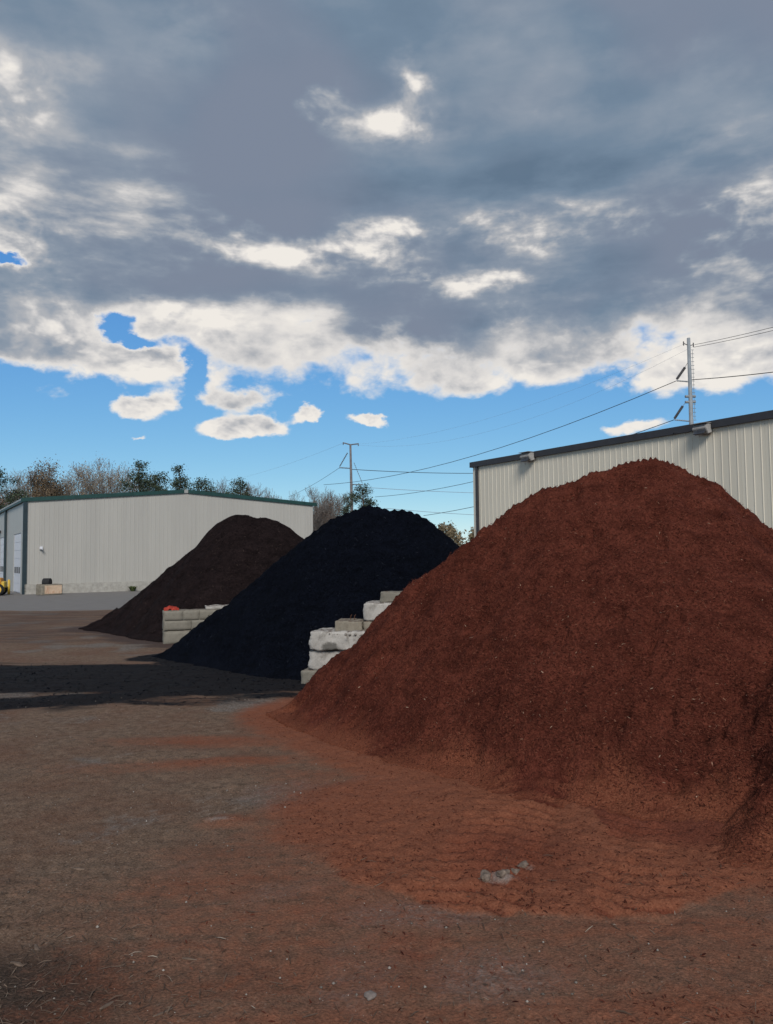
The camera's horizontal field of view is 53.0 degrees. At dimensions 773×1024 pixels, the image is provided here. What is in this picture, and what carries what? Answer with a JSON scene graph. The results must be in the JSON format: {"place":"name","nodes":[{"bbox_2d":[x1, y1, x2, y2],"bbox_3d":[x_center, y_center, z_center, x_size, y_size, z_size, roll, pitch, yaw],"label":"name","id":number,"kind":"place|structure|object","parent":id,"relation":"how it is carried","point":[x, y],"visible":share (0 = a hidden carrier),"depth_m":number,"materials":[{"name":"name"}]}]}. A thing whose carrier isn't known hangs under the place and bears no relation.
{"place":"outdoors","nodes":[
{"label":"outdoors","id":0,"kind":"place"},
{"bbox_2d":[128,586,135,590],"bbox_3d":[-18.317,5.528,55.948,1.024,0.395,0.904,-1,-3,0],"label":"weed","id":1,"kind":"object","parent":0,"point":[132,588],"visible":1,"depth_m":55.85,"materials":[{"name":"green plant"}]},
{"bbox_2d":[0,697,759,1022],"bbox_3d":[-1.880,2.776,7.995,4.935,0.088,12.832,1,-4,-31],"label":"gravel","id":2,"kind":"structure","parent":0,"point":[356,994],"depth_m":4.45,"materials":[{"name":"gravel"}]},
{"bbox_2d":[0,591,772,1023],"bbox_3d":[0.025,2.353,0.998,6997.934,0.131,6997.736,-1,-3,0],"label":"ground","id":3,"kind":"structure","parent":0,"point":[48,641],"depth_m":5.51,"materials":[{"name":"brown soil"}]},
{"bbox_2d":[0,578,7,594],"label":"compact loader","id":4,"kind":"object","parent":3,"relation":"on","point":[3,587],"visible":0.98,"depth_m":51.30,"materials":[{"name":"metal"}]},
{"bbox_2d":[7,580,9,593],"bbox_3d":[-25.942,5.142,53.209,0.169,1.016,0.172,-1,-3,0],"label":"bollard","id":5,"kind":"object","parent":3,"relation":"on","point":[8,591],"visible":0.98,"depth_m":53.14,"materials":[{"name":"yellow metal"}]},
{"bbox_2d":[10,961,22,965],"bbox_3d":[-2.114,2.593,4.443,0.104,0.016,0.028,2,-2,25],"label":"wood scrap","id":6,"kind":"object","parent":3,"relation":"on","point":[16,963],"visible":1,"depth_m":4.44,"materials":[{"name":"brown wood"}]},
{"bbox_2d":[0,466,33,509],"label":"pine tree","id":7,"kind":"object","parent":3,"relation":"on","point":[10,498],"visible":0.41,"depth_m":82.18,"materials":[{"name":"green plant"}]},
{"bbox_2d":[0,469,41,504],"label":"bare tree","id":8,"kind":"object","parent":3,"relation":"on","point":[12,487],"visible":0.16,"depth_m":94.35,"materials":[{"name":"brown plant"}]},
{"bbox_2d":[0,480,41,505],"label":"bare tree","id":9,"kind":"object","parent":3,"relation":"on","point":[12,494],"visible":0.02,"depth_m":88.84,"materials":[{"name":"brown plant"}]},
{"bbox_2d":[14,457,76,497],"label":"bare tree","id":10,"kind":"object","parent":3,"relation":"on","point":[40,488],"visible":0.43,"depth_m":87.96,"materials":[{"name":"brown plant"}]},
{"bbox_2d":[36,584,62,594],"bbox_3d":[-22.500,5.175,51.693,0.836,0.741,1.477,-4,-4,42],"label":"concrete block","id":11,"kind":"object","parent":3,"relation":"on","point":[48,589],"depth_m":51.32,"materials":[{"name":"beige concrete"}]},
{"bbox_2d":[42,578,51,583],"bbox_3d":[-22.686,4.709,51.740,0.490,0.570,0.570,-1,-3,0],"label":"plastic tub","id":12,"kind":"object","parent":11,"relation":"on","point":[46,580],"visible":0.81,"depth_m":51.55,"materials":[{"name":"plastic"}]},
{"bbox_2d":[62,473,90,495],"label":"bare tree","id":13,"kind":"object","parent":3,"relation":"on","point":[75,487],"visible":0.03,"depth_m":101.47,"materials":[{"name":"brown plant"}]},
{"bbox_2d":[71,867,84,869],"bbox_3d":[-2.314,2.675,5.808,0.111,0.018,0.035,3,-2,12],"label":"wood scrap","id":14,"kind":"object","parent":3,"relation":"on","point":[77,868],"visible":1,"depth_m":5.80,"materials":[{"name":"brown plant"}]},
{"bbox_2d":[57,451,141,495],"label":"bare tree","id":15,"kind":"object","parent":3,"relation":"on","point":[78,478],"visible":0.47,"depth_m":94.89,"materials":[{"name":"brown plant"}]},
{"bbox_2d":[72,461,128,493],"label":"bare tree","id":16,"kind":"object","parent":3,"relation":"on","point":[108,482],"visible":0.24,"depth_m":96.80,"materials":[{"name":"brown plant"}]},
{"bbox_2d":[99,1001,113,1009],"bbox_3d":[-1.444,2.549,4.003,0.023,0.013,0.091,-2,-8,28],"label":"wood scrap","id":17,"kind":"object","parent":3,"relation":"on","point":[106,1005],"visible":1,"depth_m":3.99,"materials":[{"name":"brown plant"}]},
{"bbox_2d":[68,459,168,492],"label":"bare tree","id":18,"kind":"object","parent":3,"relation":"on","point":[104,465],"visible":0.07,"depth_m":100.99,"materials":[{"name":"brown plant"}]},
{"bbox_2d":[114,459,163,492],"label":"pine tree","id":19,"kind":"object","parent":3,"relation":"on","point":[142,481],"visible":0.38,"depth_m":87.78,"materials":[{"name":"green plant"}]},
{"bbox_2d":[0,654,302,707],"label":"black mulch litter","id":20,"kind":"object","parent":3,"relation":"on","point":[78,688],"visible":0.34,"depth_m":14.09,"materials":[{"name":"black wood"}]},
{"bbox_2d":[0,490,316,594],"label":"warehouse","id":21,"kind":"structure","parent":3,"relation":"on","point":[114,542],"depth_m":56.43,"materials":[{"name":"grey metal"}]},
{"bbox_2d":[0,537,3,577],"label":"overhead door","id":22,"kind":"structure","parent":21,"relation":"in","point":[2,539],"depth_m":64.81,"materials":[{"name":"white metal"}]},
{"bbox_2d":[13,533,20,592],"bbox_3d":[-26.670,3.681,56.014,0.091,4.220,4.150,1,-4,-32],"label":"overhead door","id":23,"kind":"structure","parent":21,"relation":"in","point":[17,537],"depth_m":56.01,"materials":[{"name":"white metal"}]},
{"bbox_2d":[148,471,172,490],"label":"pine tree","id":24,"kind":"object","parent":3,"relation":"on","point":[157,483],"visible":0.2,"depth_m":92.12,"materials":[{"name":"green plant"}]},
{"bbox_2d":[153,1007,172,1016],"bbox_3d":[-1.126,2.526,3.911,0.017,0.006,0.118,-3,-8,40],"label":"wood scrap","id":25,"kind":"object","parent":3,"relation":"on","point":[160,1013],"visible":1,"depth_m":3.90,"materials":[{"name":"brown wood"}]},
{"bbox_2d":[162,630,189,643],"bbox_3d":[-4.910,3.498,21.689,2.619,0.471,0.555,1,-3,-19],"label":"concrete block","id":26,"kind":"object","parent":3,"relation":"on","point":[171,637],"depth_m":21.10,"materials":[{"name":"grey concrete"}]},
{"bbox_2d":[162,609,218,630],"bbox_3d":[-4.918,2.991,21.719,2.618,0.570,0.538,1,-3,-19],"label":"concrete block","id":27,"kind":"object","parent":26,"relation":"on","point":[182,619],"depth_m":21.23,"materials":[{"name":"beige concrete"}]},
{"bbox_2d":[163,605,178,610],"bbox_3d":[-5.938,2.655,21.375,0.400,0.159,0.340,1,-3,-19],"label":"red cloth","id":28,"kind":"object","parent":27,"relation":"on","point":[169,607],"visible":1,"depth_m":21.27,"materials":[{"name":"red fabric"}]},
{"bbox_2d":[205,604,228,608],"bbox_3d":[-4.610,2.676,21.907,1.027,0.096,0.326,1,2,-22],"label":"concrete slab","id":29,"kind":"object","parent":27,"relation":"on","point":[216,606],"depth_m":21.70,"materials":[{"name":"white concrete"}]},
{"bbox_2d":[166,463,202,489],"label":"pine tree","id":30,"kind":"object","parent":3,"relation":"on","point":[177,485],"visible":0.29,"depth_m":90.10,"materials":[{"name":"green plant"}]},
{"bbox_2d":[182,957,196,959],"bbox_3d":[-1.128,2.564,4.445,0.091,0.009,0.017,3,-3,5],"label":"wood scrap","id":31,"kind":"object","parent":3,"relation":"on","point":[186,958],"visible":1,"depth_m":4.44,"materials":[{"name":"brown plant"}]},
{"bbox_2d":[78,515,303,642],"bbox_3d":[-4.553,2.028,25.964,9.125,3.923,9.265,3,-5,-43],"label":"mulch pile","id":32,"kind":"object","parent":3,"relation":"on","point":[225,561],"visible":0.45,"depth_m":24.34,"materials":[{"name":"brown wood"}]},
{"bbox_2d":[190,474,217,492],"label":"pine tree","id":33,"kind":"object","parent":3,"relation":"on","point":[199,484],"visible":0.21,"depth_m":92.20,"materials":[{"name":"green plant"}]},
{"bbox_2d":[199,478,238,492],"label":"bare tree","id":34,"kind":"object","parent":3,"relation":"on","point":[221,487],"visible":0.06,"depth_m":97.16,"materials":[{"name":"grey plant"}]},
{"bbox_2d":[220,475,255,496],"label":"pine tree","id":35,"kind":"object","parent":3,"relation":"on","point":[240,488],"visible":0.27,"depth_m":88.12,"materials":[{"name":"green plant"}]},
{"bbox_2d":[235,482,274,497],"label":"bare tree","id":36,"kind":"object","parent":3,"relation":"on","point":[266,489],"visible":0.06,"depth_m":99.98,"materials":[{"name":"grey plant"}]},
{"bbox_2d":[244,482,285,499],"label":"bare tree","id":37,"kind":"object","parent":3,"relation":"on","point":[251,491],"visible":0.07,"depth_m":97.16,"materials":[{"name":"grey plant"}]},
{"bbox_2d":[151,505,459,679],"bbox_3d":[-0.202,1.661,18.381,8.285,3.681,8.420,-4,-4,42],"label":"mulch pile","id":38,"kind":"object","parent":3,"relation":"on","point":[329,573],"visible":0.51,"depth_m":16.92,"materials":[{"name":"black wood"}]},
{"bbox_2d":[301,668,316,683],"bbox_3d":[-0.797,2.987,14.007,1.411,0.348,0.640,-1,-3,9],"label":"concrete block","id":39,"kind":"object","parent":3,"relation":"on","point":[307,674],"depth_m":13.79,"materials":[{"name":"grey concrete"}]},
{"bbox_2d":[308,650,343,669],"bbox_3d":[-0.615,2.656,14.080,1.534,0.394,0.708,-1,-3,9],"label":"concrete block","id":40,"kind":"object","parent":39,"relation":"on","point":[318,660],"depth_m":13.82,"materials":[{"name":"grey concrete"}]},
{"bbox_2d":[309,627,364,650],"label":"concrete block","id":41,"kind":"structure","parent":40,"relation":"on","point":[321,639],"depth_m":13.72,"materials":[{"name":"grey concrete"}]},
{"bbox_2d":[335,614,365,630],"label":"concrete block","id":42,"kind":"structure","parent":41,"relation":"on","point":[348,624],"depth_m":13.86,"materials":[{"name":"beige concrete"}]},
{"bbox_2d":[363,621,372,630],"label":"concrete block","id":43,"kind":"structure","parent":41,"relation":"on","point":[366,624],"depth_m":13.86,"materials":[{"name":"grey concrete"}]},
{"bbox_2d":[363,600,391,620],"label":"concrete block","id":44,"kind":"structure","parent":43,"relation":"on","point":[372,609],"depth_m":13.90,"materials":[{"name":"white concrete"}]},
{"bbox_2d":[380,591,401,602],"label":"concrete block","id":45,"kind":"structure","parent":44,"relation":"on","point":[387,596],"depth_m":13.94,"materials":[{"name":"beige concrete"}]},
{"bbox_2d":[284,486,339,515],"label":"bare tree","id":46,"kind":"object","parent":3,"relation":"on","point":[309,496],"visible":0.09,"depth_m":100.81,"materials":[{"name":"grey plant"}]},
{"bbox_2d":[313,492,339,529],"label":"bare tree","id":47,"kind":"object","parent":3,"relation":"on","point":[327,510],"visible":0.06,"depth_m":99.17,"materials":[{"name":"brown plant"}]},
{"bbox_2d":[309,486,352,530],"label":"bare tree","id":48,"kind":"object","parent":3,"relation":"on","point":[323,511],"visible":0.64,"depth_m":92.86,"materials":[{"name":"brown plant"}]},
{"bbox_2d":[313,496,352,527],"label":"bare tree","id":49,"kind":"object","parent":3,"relation":"on","point":[331,515],"visible":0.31,"depth_m":92.59,"materials":[{"name":"brown plant"}]},
{"bbox_2d":[340,494,352,515],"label":"pine tree","id":50,"kind":"object","parent":3,"relation":"on","point":[348,507],"visible":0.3,"depth_m":92.06,"materials":[{"name":"green plant"}]},
{"bbox_2d":[339,442,362,510],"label":"utility pole","id":51,"kind":"object","parent":3,"relation":"on","point":[350,468],"visible":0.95,"depth_m":112.46,"materials":[{"name":"grey wood"}]},
{"bbox_2d":[352,469,472,473],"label":"power line","id":52,"kind":"object","parent":51,"relation":"attached to","point":[413,472],"visible":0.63,"depth_m":118.40,"materials":[{"name":"black metal"}]},
{"bbox_2d":[380,488,469,492],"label":"power line","id":53,"kind":"object","parent":51,"relation":"attached to","point":[420,490],"visible":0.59,"depth_m":117.58,"materials":[{"name":"black metal"}]},
{"bbox_2d":[348,483,380,508],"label":"pine tree","id":54,"kind":"object","parent":3,"relation":"on","point":[355,497],"visible":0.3,"depth_m":84.04,"materials":[{"name":"green plant"}]},
{"bbox_2d":[364,990,376,1000],"bbox_3d":[-0.085,2.504,4.017,0.069,0.027,0.062,2,-4,-39],"label":"stone","id":55,"kind":"object","parent":3,"relation":"on","point":[369,995],"visible":1,"depth_m":4.00,"materials":[{"name":"grey stone"}]},
{"bbox_2d":[0,854,772,1023],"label":"shredded bark litter","id":56,"kind":"object","parent":3,"relation":"on","point":[45,991],"visible":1,"depth_m":4.31,"materials":[{"name":"brown wood"}]},
{"bbox_2d":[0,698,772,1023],"bbox_3d":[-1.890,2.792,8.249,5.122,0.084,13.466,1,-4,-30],"label":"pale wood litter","id":57,"kind":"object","parent":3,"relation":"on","point":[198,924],"visible":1,"depth_m":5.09,"materials":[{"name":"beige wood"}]},
{"bbox_2d":[124,709,772,1023],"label":"red mulch litter","id":58,"kind":"object","parent":3,"relation":"on","point":[186,941],"visible":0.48,"depth_m":5.56,"materials":[{"name":"red wood"}]},
{"bbox_2d":[436,521,473,545],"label":"tree","id":59,"kind":"object","parent":3,"relation":"on","point":[451,532],"visible":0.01,"depth_m":237.14,"materials":[{"name":"brown plant"}]},
{"bbox_2d":[480,869,490,881],"bbox_3d":[0.701,2.612,5.529,0.090,0.082,0.116,7,5,15],"label":"clay clod","id":60,"kind":"object","parent":3,"relation":"on","point":[485,875],"visible":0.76,"depth_m":5.50,"materials":[{"name":"grey soil"}]},
{"bbox_2d":[496,869,509,877],"bbox_3d":[0.826,2.563,5.493,0.102,0.055,0.073,11,-18,-43],"label":"clay clod","id":61,"kind":"object","parent":3,"relation":"on","point":[501,873],"visible":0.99,"depth_m":5.47,"materials":[{"name":"grey soil"}]},
{"bbox_2d":[511,868,519,874],"bbox_3d":[0.931,2.602,5.609,0.058,0.049,0.097,-8,-5,-29],"label":"clay clod","id":62,"kind":"object","parent":3,"relation":"on","point":[514,871],"visible":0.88,"depth_m":5.58,"materials":[{"name":"grey soil"}]},
{"bbox_2d":[266,457,772,870],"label":"mulch pile","id":63,"kind":"object","parent":3,"relation":"on","point":[600,640],"visible":0.99,"depth_m":8.94,"materials":[{"name":"brown wood"}]},
{"bbox_2d":[517,860,528,867],"bbox_3d":[1.002,2.610,5.705,0.094,0.055,0.066,-6,6,-13],"label":"clay clod","id":64,"kind":"object","parent":3,"relation":"on","point":[523,864],"visible":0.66,"depth_m":5.69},
{"bbox_2d":[674,338,695,423],"bbox_3d":[24.527,-4.347,63.340,1.870,20.038,0.497,-1,-3,0],"label":"utility pole","id":65,"kind":"object","parent":3,"relation":"on","point":[690,397],"visible":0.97,"depth_m":63.59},
{"bbox_2d":[325,381,675,484],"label":"power line","id":66,"kind":"object","parent":65,"relation":"attached to","point":[518,441],"visible":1,"depth_m":78.47,"materials":[{"name":"black metal"}]},
{"bbox_2d":[346,358,669,445],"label":"power line","id":67,"kind":"object","parent":65,"relation":"attached to","point":[563,406],"visible":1,"depth_m":74.62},
{"bbox_2d":[365,346,678,443],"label":"power line","id":68,"kind":"object","parent":65,"relation":"attached to","point":[543,400],"visible":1,"depth_m":77.12,"materials":[{"name":"black metal"}]},
{"bbox_2d":[378,420,672,496],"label":"power line","id":69,"kind":"object","parent":65,"relation":"attached to","point":[469,482],"visible":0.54,"depth_m":96.09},
{"bbox_2d":[692,372,772,379],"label":"power line","id":70,"kind":"object","parent":65,"relation":"attached to","point":[733,376],"visible":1,"depth_m":57.98,"materials":[{"name":"black metal"}]},
{"bbox_2d":[695,327,772,344],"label":"power line","id":71,"kind":"object","parent":65,"relation":"attached to","point":[734,336],"visible":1,"depth_m":57.50,"materials":[{"name":"black metal"}]},
{"bbox_2d":[696,330,772,346],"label":"power line","id":72,"kind":"object","parent":65,"relation":"attached to","point":[733,339],"visible":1,"depth_m":57.57,"materials":[{"name":"black metal"}]},
{"bbox_2d":[0,0,772,543],"label":"sky","id":73,"kind":"structure","parent":0,"point":[242,238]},
{"bbox_2d":[387,508,471,514],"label":"power line","id":74,"kind":"object","parent":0,"point":[434,512],"visible":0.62,"depth_m":117.80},
{"bbox_2d":[469,410,772,536],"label":"warehouse","id":75,"kind":"structure","parent":0,"point":[733,456],"depth_m":30.22,"materials":[{"name":"beige metal"}]},
{"bbox_2d":[520,451,534,461],"bbox_3d":[6.609,-2.605,36.374,0.502,0.483,0.693,1,-4,-32],"label":"floodlight","id":76,"kind":"object","parent":75,"relation":"attached to","point":[526,456],"visible":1,"depth_m":36.18,"materials":[{"name":"grey metal"}]},
{"bbox_2d":[690,422,711,435],"bbox_3d":[11.605,-3.068,28.508,0.471,0.451,0.647,1,-4,-32],"label":"floodlight","id":77,"kind":"object","parent":75,"relation":"attached to","point":[703,428],"visible":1,"depth_m":28.35,"materials":[{"name":"grey metal"}]}
]}

